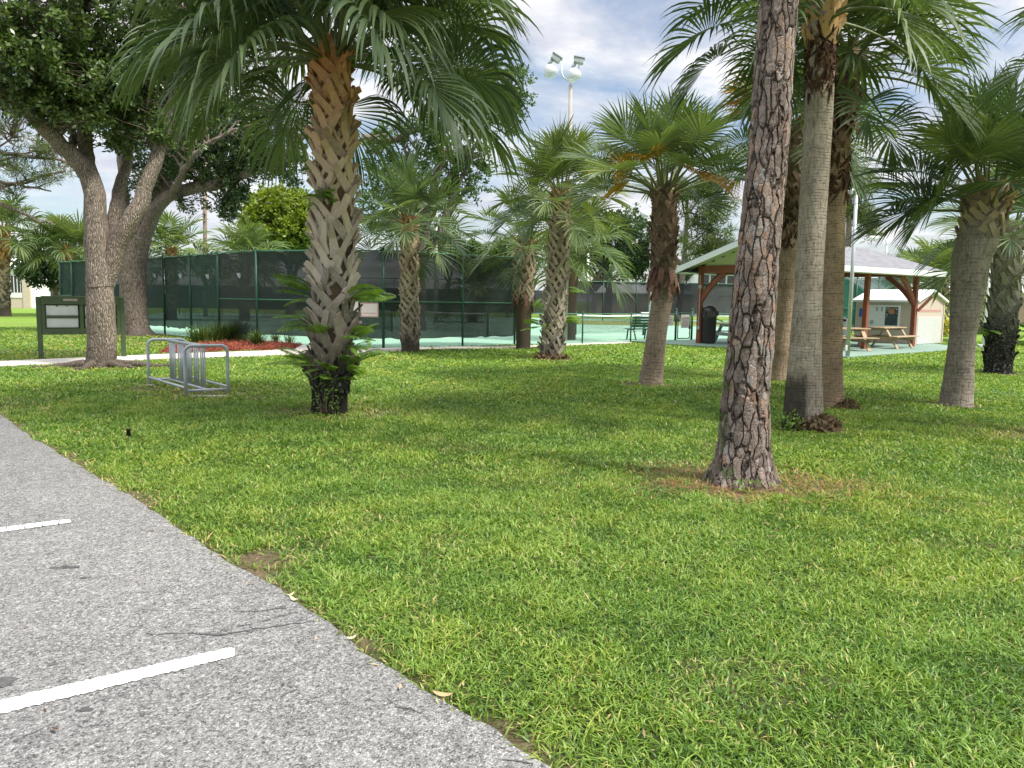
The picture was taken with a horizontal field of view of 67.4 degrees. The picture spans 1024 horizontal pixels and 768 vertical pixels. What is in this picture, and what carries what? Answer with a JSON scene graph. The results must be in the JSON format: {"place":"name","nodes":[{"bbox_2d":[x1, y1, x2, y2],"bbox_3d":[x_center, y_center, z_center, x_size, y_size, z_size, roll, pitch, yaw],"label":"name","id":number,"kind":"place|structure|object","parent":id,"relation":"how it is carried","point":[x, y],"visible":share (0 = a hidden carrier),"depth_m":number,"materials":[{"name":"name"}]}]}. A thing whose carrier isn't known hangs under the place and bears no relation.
{"place":"outdoors","nodes":[
{"label":"outdoors","id":0,"kind":"place"},
{"bbox_2d":[0,415,550,767],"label":"parking lot","id":1,"kind":"structure","parent":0,"point":[285,689],"depth_m":3.34,"materials":[{"name":"asphalt"}]},
{"bbox_2d":[0,519,71,531],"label":"parking line","id":2,"kind":"object","parent":1,"relation":"on","point":[25,526],"visible":1,"depth_m":5.24,"materials":[{"name":"paint"}]},
{"bbox_2d":[0,647,234,712],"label":"parking line","id":3,"kind":"object","parent":1,"relation":"on","point":[29,699],"visible":1,"depth_m":3.15,"materials":[{"name":"paint"}]},
{"bbox_2d":[433,690,452,695],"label":"fallen leaf","id":4,"kind":"object","parent":1,"relation":"on","point":[441,693],"visible":1,"depth_m":3.07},
{"bbox_2d":[0,308,1023,767],"bbox_3d":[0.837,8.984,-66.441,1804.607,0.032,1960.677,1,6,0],"label":"lawn","id":5,"kind":"structure","parent":0,"point":[18,318],"depth_m":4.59,"materials":[{"name":"plant"}]},
{"bbox_2d":[0,192,56,315],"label":"sabal palm","id":6,"kind":"object","parent":5,"relation":"on","point":[5,262],"visible":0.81,"depth_m":49.23,"materials":[{"name":"green plant"}]},
{"bbox_2d":[10,258,49,307],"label":"house","id":7,"kind":"structure","parent":5,"relation":"on","point":[22,295],"depth_m":75.42,"materials":[{"name":"white paint"}]},
{"bbox_2d":[10,276,21,292],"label":"window","id":8,"kind":"structure","parent":7,"relation":"in","point":[16,282],"depth_m":75.36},
{"bbox_2d":[0,99,79,225],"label":"pine tree","id":9,"kind":"object","parent":5,"relation":"on","point":[14,129],"visible":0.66,"depth_m":24.33,"materials":[{"name":"green plant"}]},
{"bbox_2d":[9,226,83,259],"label":"broad tree","id":10,"kind":"object","parent":5,"relation":"on","point":[11,251],"visible":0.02,"depth_m":92.60,"materials":[{"name":"green plant"}]},
{"bbox_2d":[10,209,84,295],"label":"sabal palm","id":11,"kind":"object","parent":5,"relation":"on","point":[65,229],"visible":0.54,"depth_m":50.16,"materials":[{"name":"green plant"}]},
{"bbox_2d":[10,239,84,295],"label":"dark tree","id":12,"kind":"object","parent":5,"relation":"on","point":[42,274],"visible":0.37,"depth_m":54.65,"materials":[{"name":"green plant"}]},
{"bbox_2d":[35,296,126,358],"bbox_3d":[-10.526,-1.368,18.811,1.889,1.550,0.172,-3,7,-31],"label":"notice board","id":13,"kind":"object","parent":5,"relation":"on","point":[60,315],"visible":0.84,"depth_m":18.56,"materials":[{"name":"green paint"}]},
{"bbox_2d":[0,0,245,370],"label":"oak tree","id":14,"kind":"object","parent":5,"relation":"on","point":[53,85],"visible":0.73,"depth_m":15.95,"materials":[{"name":"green plant"}]},
{"bbox_2d":[148,209,219,281],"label":"sabal palm","id":15,"kind":"object","parent":5,"relation":"on","point":[162,232],"visible":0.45,"depth_m":45.90,"materials":[{"name":"green plant"}]},
{"bbox_2d":[141,384,230,396],"bbox_3d":[-5.550,0.128,12.706,2.486,0.046,0.429,5,8,36],"label":"concrete footing","id":16,"kind":"object","parent":5,"relation":"on","point":[192,395],"visible":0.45,"depth_m":12.13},
{"bbox_2d":[146,338,229,395],"bbox_3d":[-5.462,-0.301,12.872,0.659,0.846,2.185,-5,8,-40],"label":"bike rack","id":17,"kind":"object","parent":5,"relation":"on","point":[184,358],"visible":0.98,"depth_m":12.63,"materials":[{"name":"metal"}]},
{"bbox_2d":[203,162,206,252],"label":"utility pole","id":18,"kind":"object","parent":5,"relation":"on","point":[205,224],"visible":0.16,"depth_m":55.00,"materials":[{"name":"brown wood"}]},
{"bbox_2d":[158,338,301,353],"bbox_3d":[-8.454,-1.182,23.594,4.071,0.289,5.938,1,6,0],"label":"mulch bed","id":19,"kind":"object","parent":5,"relation":"on","point":[236,345],"visible":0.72,"depth_m":23.44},
{"bbox_2d":[176,323,229,342],"bbox_3d":[-10.184,-1.736,25.530,1.751,0.695,1.828,-3,8,-34],"label":"grass clump","id":20,"kind":"object","parent":19,"relation":"on","point":[201,336],"visible":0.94,"depth_m":25.43,"materials":[{"name":"plant"}]},
{"bbox_2d":[201,319,235,341],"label":"grass clump","id":21,"kind":"object","parent":19,"relation":"on","point":[221,330],"visible":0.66,"depth_m":26.10,"materials":[{"name":"plant"}]},
{"bbox_2d":[209,319,250,340],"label":"grass clump","id":22,"kind":"object","parent":19,"relation":"on","point":[240,337],"visible":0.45,"depth_m":26.37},
{"bbox_2d":[238,328,270,344],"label":"grass clump","id":23,"kind":"object","parent":19,"relation":"on","point":[255,338],"visible":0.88,"depth_m":24.17,"materials":[{"name":"plant"}]},
{"bbox_2d":[93,1,385,335],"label":"oak tree","id":24,"kind":"object","parent":5,"relation":"on","point":[228,176],"visible":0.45,"depth_m":28.19,"materials":[{"name":"green plant"}]},
{"bbox_2d":[205,213,291,253],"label":"sabal palm","id":25,"kind":"object","parent":5,"relation":"on","point":[249,236],"visible":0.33,"depth_m":46.67,"materials":[{"name":"green plant"}]},
{"bbox_2d":[232,181,314,251],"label":"ficus tree","id":26,"kind":"object","parent":5,"relation":"on","point":[280,210],"visible":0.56,"depth_m":51.98,"materials":[{"name":"green plant"}]},
{"bbox_2d":[0,341,630,365],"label":"footpath","id":27,"kind":"structure","parent":5,"relation":"on","point":[153,356],"depth_m":20.50,"materials":[{"name":"concrete"}]},
{"bbox_2d":[100,0,542,414],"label":"sabal palm","id":28,"kind":"object","parent":5,"relation":"on","point":[329,57],"visible":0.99,"depth_m":10.02,"materials":[{"name":"green plant"}]},
{"bbox_2d":[267,347,315,366],"bbox_3d":[-2.900,-0.374,10.446,0.664,0.251,0.710,7,9,42],"label":"boot fern","id":29,"kind":"object","parent":28,"relation":"attached to","point":[294,356],"visible":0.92,"depth_m":10.37,"materials":[{"name":"green plant"}]},
{"bbox_2d":[272,273,311,304],"bbox_3d":[-2.953,-1.276,10.494,0.535,0.454,0.695,1,6,0],"label":"boot fern","id":30,"kind":"object","parent":28,"relation":"attached to","point":[299,285],"visible":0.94,"depth_m":10.36,"materials":[{"name":"green plant"}]},
{"bbox_2d":[271,314,312,331],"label":"boot fern","id":31,"kind":"object","parent":28,"relation":"attached to","point":[287,323],"visible":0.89,"depth_m":10.34,"materials":[{"name":"green plant"}]},
{"bbox_2d":[303,323,331,333],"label":"boot fern","id":32,"kind":"object","parent":28,"relation":"attached to","point":[316,329],"visible":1,"depth_m":10.19,"materials":[{"name":"green plant"}]},
{"bbox_2d":[299,189,338,209],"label":"boot fern","id":33,"kind":"object","parent":28,"relation":"attached to","point":[324,194],"visible":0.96,"depth_m":10.03,"materials":[{"name":"green plant"}]},
{"bbox_2d":[310,373,342,413],"bbox_3d":[-2.476,0.123,10.298,0.454,0.564,0.183,1,6,0],"label":"trunk vine","id":34,"kind":"object","parent":28,"relation":"attached to","point":[324,397],"visible":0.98,"depth_m":10.29,"materials":[{"name":"green plant"}]},
{"bbox_2d":[298,359,356,379],"bbox_3d":[-2.439,-0.180,10.217,0.796,0.330,0.433,-1,7,-19],"label":"boot fern","id":35,"kind":"object","parent":28,"relation":"attached to","point":[331,367],"visible":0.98,"depth_m":10.21,"materials":[{"name":"green plant"}]},
{"bbox_2d":[339,323,378,356],"bbox_3d":[-2.055,-0.590,10.276,0.498,0.428,0.840,1,6,0],"label":"boot fern","id":36,"kind":"object","parent":28,"relation":"attached to","point":[363,330],"visible":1,"depth_m":10.28,"materials":[{"name":"green plant"}]},
{"bbox_2d":[338,349,388,376],"bbox_3d":[-2.031,-0.273,10.390,0.539,0.375,0.732,4,7,23],"label":"boot fern","id":37,"kind":"object","parent":28,"relation":"attached to","point":[352,360],"visible":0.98,"depth_m":10.35,"materials":[{"name":"green plant"}]},
{"bbox_2d":[348,283,395,302],"bbox_3d":[-1.929,-1.234,10.439,0.605,0.280,0.900,2,6,9],"label":"boot fern","id":38,"kind":"object","parent":28,"relation":"attached to","point":[365,295],"visible":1,"depth_m":10.25,"materials":[{"name":"green plant"}]},
{"bbox_2d":[354,149,485,351],"bbox_3d":[-2.882,-3.912,22.496,4.310,6.049,4.278,1,6,0],"label":"sabal palm","id":39,"kind":"object","parent":5,"relation":"on","point":[411,271],"visible":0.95,"depth_m":22.28,"materials":[{"name":"green plant"}]},
{"bbox_2d":[398,229,488,256],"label":"broad tree","id":40,"kind":"object","parent":5,"relation":"on","point":[470,248],"visible":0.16,"depth_m":62.44,"materials":[{"name":"green plant"}]},
{"bbox_2d":[354,29,538,253],"bbox_3d":[-3.202,-10.156,37.531,8.934,15.284,5.845,-3,7,-32],"label":"oak tree","id":41,"kind":"object","parent":5,"relation":"on","point":[480,165],"visible":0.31,"depth_m":36.94,"materials":[{"name":"green plant"}]},
{"bbox_2d":[150,318,852,347],"bbox_3d":[3.049,-3.304,44.904,66.000,0.038,42.000,1,6,0],"label":"tennis court","id":42,"kind":"object","parent":5,"relation":"on","point":[426,342],"visible":0.11,"depth_m":31.43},
{"bbox_2d":[58,250,257,337],"bbox_3d":[-14.838,-3.604,31.095,17.827,3.185,0.516,6,8,41],"label":"court fence","id":43,"kind":"object","parent":42,"relation":"on","point":[221,286],"visible":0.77,"depth_m":28.39,"materials":[{"name":"fabric"}]},
{"bbox_2d":[50,280,545,312],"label":"court fence","id":44,"kind":"object","parent":42,"relation":"on","point":[537,297],"depth_m":59.76,"materials":[{"name":"fabric"}]},
{"bbox_2d":[254,247,515,347],"bbox_3d":[-3.910,-2.772,24.912,8.689,3.215,2.149,0,6,-11],"label":"court fence","id":45,"kind":"object","parent":42,"relation":"on","point":[477,304],"visible":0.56,"depth_m":25.00,"materials":[{"name":"fabric"}]},
{"bbox_2d":[361,303,377,316],"bbox_3d":[-4.418,-2.292,23.788,0.600,0.440,0.010,3,7,15],"label":"notice sign","id":46,"kind":"object","parent":45,"relation":"attached to","point":[369,309],"visible":1,"depth_m":23.78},
{"bbox_2d":[295,325,682,344],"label":"court lines","id":47,"kind":"object","parent":42,"relation":"on","point":[532,336],"visible":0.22,"depth_m":33.89,"materials":[{"name":"paint"}]},
{"bbox_2d":[543,51,584,341],"bbox_3d":[1.858,-6.874,28.916,1.530,10.756,0.560,1,6,0],"label":"flood light","id":48,"kind":"object","parent":42,"relation":"on","point":[550,71],"visible":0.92,"depth_m":28.29,"materials":[{"name":"white metal"}]},
{"bbox_2d":[531,312,675,343],"bbox_3d":[3.467,-2.100,28.830,7.832,1.235,0.419,-3,8,-33],"label":"fence","id":49,"kind":"object","parent":42,"relation":"on","point":[630,318],"visible":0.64,"depth_m":28.63,"materials":[{"name":"green metal"}]},
{"bbox_2d":[576,311,645,334],"bbox_3d":[4.995,-2.975,37.392,5.833,1.135,0.105,-5,9,-44],"label":"tennis net","id":50,"kind":"object","parent":42,"relation":"on","point":[609,321],"visible":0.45,"depth_m":36.97,"materials":[{"name":"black fabric"}]},
{"bbox_2d":[625,316,648,339],"bbox_3d":[5.324,-2.321,31.793,1.200,0.973,0.723,-2,7,-25],"label":"park bench","id":51,"kind":"object","parent":42,"relation":"on","point":[642,323],"visible":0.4,"depth_m":31.48,"materials":[{"name":"green metal"}]},
{"bbox_2d":[641,211,651,314],"bbox_3d":[5.821,-4.661,33.179,0.650,5.540,0.340,1,6,0],"label":"lamp post","id":52,"kind":"object","parent":42,"relation":"on","point":[645,214],"visible":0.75,"depth_m":32.85,"materials":[{"name":"metal"}]},
{"bbox_2d":[576,280,732,320],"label":"court fence","id":53,"kind":"object","parent":42,"relation":"on","point":[600,297],"visible":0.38,"depth_m":60.64,"materials":[{"name":"fabric"}]},
{"bbox_2d":[2,366,1015,737],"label":"leaf litter","id":54,"kind":"object","parent":5,"relation":"on","point":[380,634],"visible":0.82,"depth_m":4.48,"materials":[{"name":"plant"}]},
{"bbox_2d":[487,230,541,273],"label":"broad tree","id":55,"kind":"object","parent":5,"relation":"on","point":[499,248],"visible":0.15,"depth_m":64.30,"materials":[{"name":"green plant"}]},
{"bbox_2d":[458,182,592,348],"bbox_3d":[0.447,-3.906,24.678,4.458,5.652,4.621,1,6,0],"label":"sabal palm","id":56,"kind":"object","parent":5,"relation":"on","point":[523,272],"visible":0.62,"depth_m":24.58,"materials":[{"name":"green plant"}]},
{"bbox_2d":[534,352,569,359],"bbox_3d":[1.047,-0.760,20.925,1.094,0.344,0.842,1,6,0],"label":"dead thatch","id":57,"kind":"object","parent":5,"relation":"on","point":[554,356],"visible":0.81,"depth_m":20.68,"materials":[{"name":"brown plant"}]},
{"bbox_2d":[484,111,642,358],"bbox_3d":[1.367,-3.930,20.662,4.275,6.643,4.422,1,6,0],"label":"sabal palm","id":58,"kind":"object","parent":5,"relation":"on","point":[558,247],"visible":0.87,"depth_m":20.37,"materials":[{"name":"green plant"}]},
{"bbox_2d":[520,319,546,330],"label":"boot fern","id":59,"kind":"object","parent":58,"relation":"attached to","point":[531,322],"visible":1,"depth_m":20.76,"materials":[{"name":"green plant"}]},
{"bbox_2d":[565,314,581,323],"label":"boot fern","id":60,"kind":"object","parent":58,"relation":"attached to","point":[571,319],"visible":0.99,"depth_m":20.86,"materials":[{"name":"green plant"}]},
{"bbox_2d":[568,287,586,293],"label":"boot fern","id":61,"kind":"object","parent":58,"relation":"attached to","point":[575,290],"visible":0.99,"depth_m":20.68,"materials":[{"name":"green plant"}]},
{"bbox_2d":[506,188,635,339],"bbox_3d":[2.531,-4.731,30.649,5.006,6.051,5.072,4,7,27],"label":"sabal palm","id":62,"kind":"object","parent":5,"relation":"on","point":[574,281],"visible":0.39,"depth_m":30.06,"materials":[{"name":"green plant"}]},
{"bbox_2d":[542,193,649,317],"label":"broad tree","id":63,"kind":"object","parent":5,"relation":"on","point":[640,262],"visible":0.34,"depth_m":69.98,"materials":[{"name":"green plant"}]},
{"bbox_2d":[551,84,747,385],"bbox_3d":[2.872,-2.741,14.558,4.379,5.674,4.365,1,6,0],"label":"sabal palm","id":64,"kind":"object","parent":5,"relation":"on","point":[689,127],"visible":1,"depth_m":14.21,"materials":[{"name":"green plant"}]},
{"bbox_2d":[674,308,693,339],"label":"court gate","id":65,"kind":"structure","parent":5,"relation":"on","point":[676,334],"depth_m":31.41,"materials":[{"name":"green metal"}]},
{"bbox_2d":[681,315,688,327],"bbox_3d":[7.066,-2.558,31.336,0.500,0.540,0.010,-4,8,-37],"label":"notice sign","id":66,"kind":"object","parent":65,"relation":"attached to","point":[684,321],"visible":1,"depth_m":31.32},
{"bbox_2d":[676,258,693,282],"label":"broad tree","id":67,"kind":"object","parent":5,"relation":"on","point":[687,277],"visible":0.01,"depth_m":88.17,"materials":[{"name":"green plant"}]},
{"bbox_2d":[648,165,741,320],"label":"pine tree","id":68,"kind":"object","parent":5,"relation":"on","point":[711,239],"visible":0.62,"depth_m":60.39,"materials":[{"name":"green plant"}]},
{"bbox_2d":[688,274,733,316],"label":"house","id":69,"kind":"structure","parent":5,"relation":"on","point":[729,280],"depth_m":83.16,"materials":[{"name":"white paint"}]},
{"bbox_2d":[704,275,733,284],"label":"window","id":70,"kind":"structure","parent":69,"relation":"in","point":[730,279],"depth_m":83.13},
{"bbox_2d":[693,312,729,339],"bbox_3d":[10.423,-2.569,33.995,7.536,1.235,0.071,-4,8,-37],"label":"fence","id":71,"kind":"object","parent":5,"relation":"on","point":[717,321],"visible":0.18,"depth_m":32.80,"materials":[{"name":"green metal"}]},
{"bbox_2d":[521,453,939,517],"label":"pine needles","id":72,"kind":"object","parent":5,"relation":"on","point":[690,478],"visible":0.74,"depth_m":6.66,"materials":[{"name":"plant"}]},
{"bbox_2d":[702,0,798,491],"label":"pine tree","id":73,"kind":"object","parent":5,"relation":"on","point":[743,450],"visible":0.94,"depth_m":6.55,"materials":[{"name":"brown plant"}]},
{"bbox_2d":[731,478,775,493],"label":"weed clump","id":74,"kind":"object","parent":5,"relation":"on","point":[746,486],"visible":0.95,"depth_m":6.50,"materials":[{"name":"green plant"}]},
{"bbox_2d":[632,339,947,357],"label":"patio slab","id":75,"kind":"structure","parent":5,"relation":"on","point":[883,348],"depth_m":27.89,"materials":[{"name":"concrete"}]},
{"bbox_2d":[701,305,722,343],"bbox_3d":[7.565,-2.260,29.116,0.846,1.440,0.620,1,6,0],"label":"trash bin","id":76,"kind":"object","parent":75,"relation":"on","point":[709,314],"visible":1,"depth_m":28.89,"materials":[{"name":"plastic"}]},
{"bbox_2d":[715,323,727,341],"bbox_3d":[8.630,-1.942,29.552,1.500,0.764,1.682,-1,7,-20],"label":"picnic table","id":77,"kind":"object","parent":75,"relation":"on","point":[720,331],"visible":0.28,"depth_m":29.66,"materials":[{"name":"metal"}]},
{"bbox_2d":[675,240,946,348],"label":"picnic pavilion","id":78,"kind":"structure","parent":75,"relation":"on","point":[719,263],"depth_m":28.25,"materials":[{"name":"grey"}]},
{"bbox_2d":[843,317,846,340],"bbox_3d":[13.069,-2.138,30.428,0.520,1.070,0.520,1,6,0],"label":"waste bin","id":79,"kind":"object","parent":75,"relation":"on","point":[844,325],"visible":0.28,"depth_m":30.17,"materials":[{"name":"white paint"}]},
{"bbox_2d":[845,189,857,355],"bbox_3d":[9.913,-3.232,22.886,0.601,5.082,0.220,1,6,0],"label":"lamp post","id":80,"kind":"object","parent":75,"relation":"on","point":[848,336],"visible":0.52,"depth_m":22.87,"materials":[{"name":"metal"}]},
{"bbox_2d":[843,327,879,350],"bbox_3d":[11.224,-1.541,26.272,1.800,0.764,1.682,0,6,-12],"label":"picnic table","id":81,"kind":"object","parent":75,"relation":"on","point":[865,339],"visible":0.43,"depth_m":25.95,"materials":[{"name":"brown wood"}]},
{"bbox_2d":[851,326,918,348],"bbox_3d":[13.662,-1.711,28.134,1.750,0.764,1.682,-4,8,-39],"label":"picnic table","id":82,"kind":"object","parent":75,"relation":"on","point":[893,339],"visible":0.93,"depth_m":27.98,"materials":[{"name":"brown wood"}]},
{"bbox_2d":[853,290,948,344],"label":"storage shed","id":83,"kind":"structure","parent":75,"relation":"on","point":[929,325],"depth_m":31.37,"materials":[{"name":"beige paint"}]},
{"bbox_2d":[859,305,900,326],"bbox_3d":[15.078,-2.794,31.542,0.057,0.900,1.660,-5,8,-40],"label":"notice board","id":84,"kind":"object","parent":83,"relation":"attached to","point":[884,315],"visible":0.94,"depth_m":31.38,"materials":[{"name":"white paint"}]},
{"bbox_2d":[775,408,808,431],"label":"weed clump","id":85,"kind":"object","parent":5,"relation":"on","point":[779,423],"visible":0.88,"depth_m":9.73,"materials":[{"name":"green plant"}]},
{"bbox_2d":[705,49,906,381],"bbox_3d":[5.756,-3.423,15.697,3.644,6.844,3.822,1,6,0],"label":"sabal palm","id":86,"kind":"object","parent":5,"relation":"on","point":[786,277],"visible":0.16,"depth_m":15.49,"materials":[{"name":"green plant"}]},
{"bbox_2d":[787,411,842,432],"bbox_3d":[3.873,0.504,9.760,0.767,0.342,0.553,1,6,0],"label":"dead thatch","id":87,"kind":"object","parent":5,"relation":"on","point":[828,423],"visible":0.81,"depth_m":9.62,"materials":[{"name":"brown plant"}]},
{"bbox_2d":[638,0,1008,431],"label":"sabal palm","id":88,"kind":"object","parent":5,"relation":"on","point":[823,23],"visible":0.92,"depth_m":9.56,"materials":[{"name":"green plant"}]},
{"bbox_2d":[834,397,860,409],"bbox_3d":[5.114,0.318,11.909,0.552,0.278,0.483,1,6,0],"label":"dead thatch","id":89,"kind":"object","parent":5,"relation":"on","point":[848,403],"visible":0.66,"depth_m":11.77,"materials":[{"name":"brown plant"}]},
{"bbox_2d":[728,0,992,408],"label":"sabal palm","id":90,"kind":"object","parent":5,"relation":"on","point":[846,115],"visible":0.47,"depth_m":11.47,"materials":[{"name":"green plant"}]},
{"bbox_2d":[822,277,900,332],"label":"court fence","id":91,"kind":"object","parent":5,"relation":"on","point":[876,284],"visible":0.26,"depth_m":43.17,"materials":[{"name":"fabric"}]},
{"bbox_2d":[844,159,888,277],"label":"pine tree","id":92,"kind":"object","parent":5,"relation":"on","point":[850,214],"visible":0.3,"depth_m":64.47,"materials":[{"name":"green plant"}]},
{"bbox_2d":[869,236,886,253],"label":"street lamp","id":93,"kind":"object","parent":5,"relation":"on","point":[872,237],"visible":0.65,"depth_m":60.99,"materials":[{"name":"metal"}]},
{"bbox_2d":[878,245,932,289],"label":"sabal palm","id":94,"kind":"object","parent":5,"relation":"on","point":[908,250],"visible":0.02,"depth_m":60.15,"materials":[{"name":"green plant"}]},
{"bbox_2d":[845,59,1023,407],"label":"sabal palm","id":95,"kind":"object","parent":5,"relation":"on","point":[986,202],"visible":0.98,"depth_m":11.96,"materials":[{"name":"green plant"}]},
{"bbox_2d":[882,235,988,330],"bbox_3d":[19.882,-4.468,35.744,5.217,4.925,5.411,1,6,0],"label":"sabal palm","id":96,"kind":"object","parent":5,"relation":"on","point":[944,291],"visible":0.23,"depth_m":35.35,"materials":[{"name":"green plant"}]},
{"bbox_2d":[943,307,948,336],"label":"croton shrub","id":97,"kind":"object","parent":5,"relation":"on","point":[945,334],"visible":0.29,"depth_m":39.63,"materials":[{"name":"yellow plant"}]},
{"bbox_2d":[912,164,1023,373],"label":"sabal palm","id":98,"kind":"object","parent":5,"relation":"on","point":[1003,303],"visible":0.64,"depth_m":18.11,"materials":[{"name":"green plant"}]},
{"bbox_2d":[978,326,1000,334],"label":"boot fern","id":99,"kind":"object","parent":98,"relation":"attached to","point":[983,332],"visible":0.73,"depth_m":18.34,"materials":[{"name":"green plant"}]},
{"bbox_2d":[1016,336,1023,345],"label":"boot fern","id":100,"kind":"object","parent":98,"relation":"attached to","point":[1020,343],"visible":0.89,"depth_m":18.21,"materials":[{"name":"green plant"}]},
{"bbox_2d":[944,216,1023,333],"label":"sabal palm","id":101,"kind":"object","parent":5,"relation":"on","point":[982,312],"visible":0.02,"depth_m":43.45,"materials":[{"name":"green plant"}]},
{"bbox_2d":[977,259,992,351],"bbox_3d":[16.216,-2.691,26.335,0.383,3.435,0.154,1,6,0],"label":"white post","id":102,"kind":"object","parent":5,"relation":"on","point":[982,344],"visible":0.41,"depth_m":26.38,"materials":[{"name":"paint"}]},
{"bbox_2d":[963,7,1023,127],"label":"sabal palm","id":103,"kind":"object","parent":5,"relation":"on","point":[995,84],"visible":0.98,"depth_m":9.81,"materials":[{"name":"green plant"}]},
{"bbox_2d":[1018,282,1023,324],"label":"long building","id":104,"kind":"structure","parent":5,"relation":"on","point":[1021,315],"depth_m":65.30,"materials":[{"name":"white metal"}]},
{"bbox_2d":[1018,299,1023,322],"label":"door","id":105,"kind":"structure","parent":104,"relation":"in","point":[1021,311],"depth_m":65.31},
{"bbox_2d":[0,0,1023,289],"label":"sky","id":106,"kind":"structure","parent":0,"point":[615,38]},
{"bbox_2d":[577,320,728,326],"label":"grass strip","id":107,"kind":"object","parent":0,"point":[613,323],"depth_m":54.72,"materials":[{"name":"plant"}]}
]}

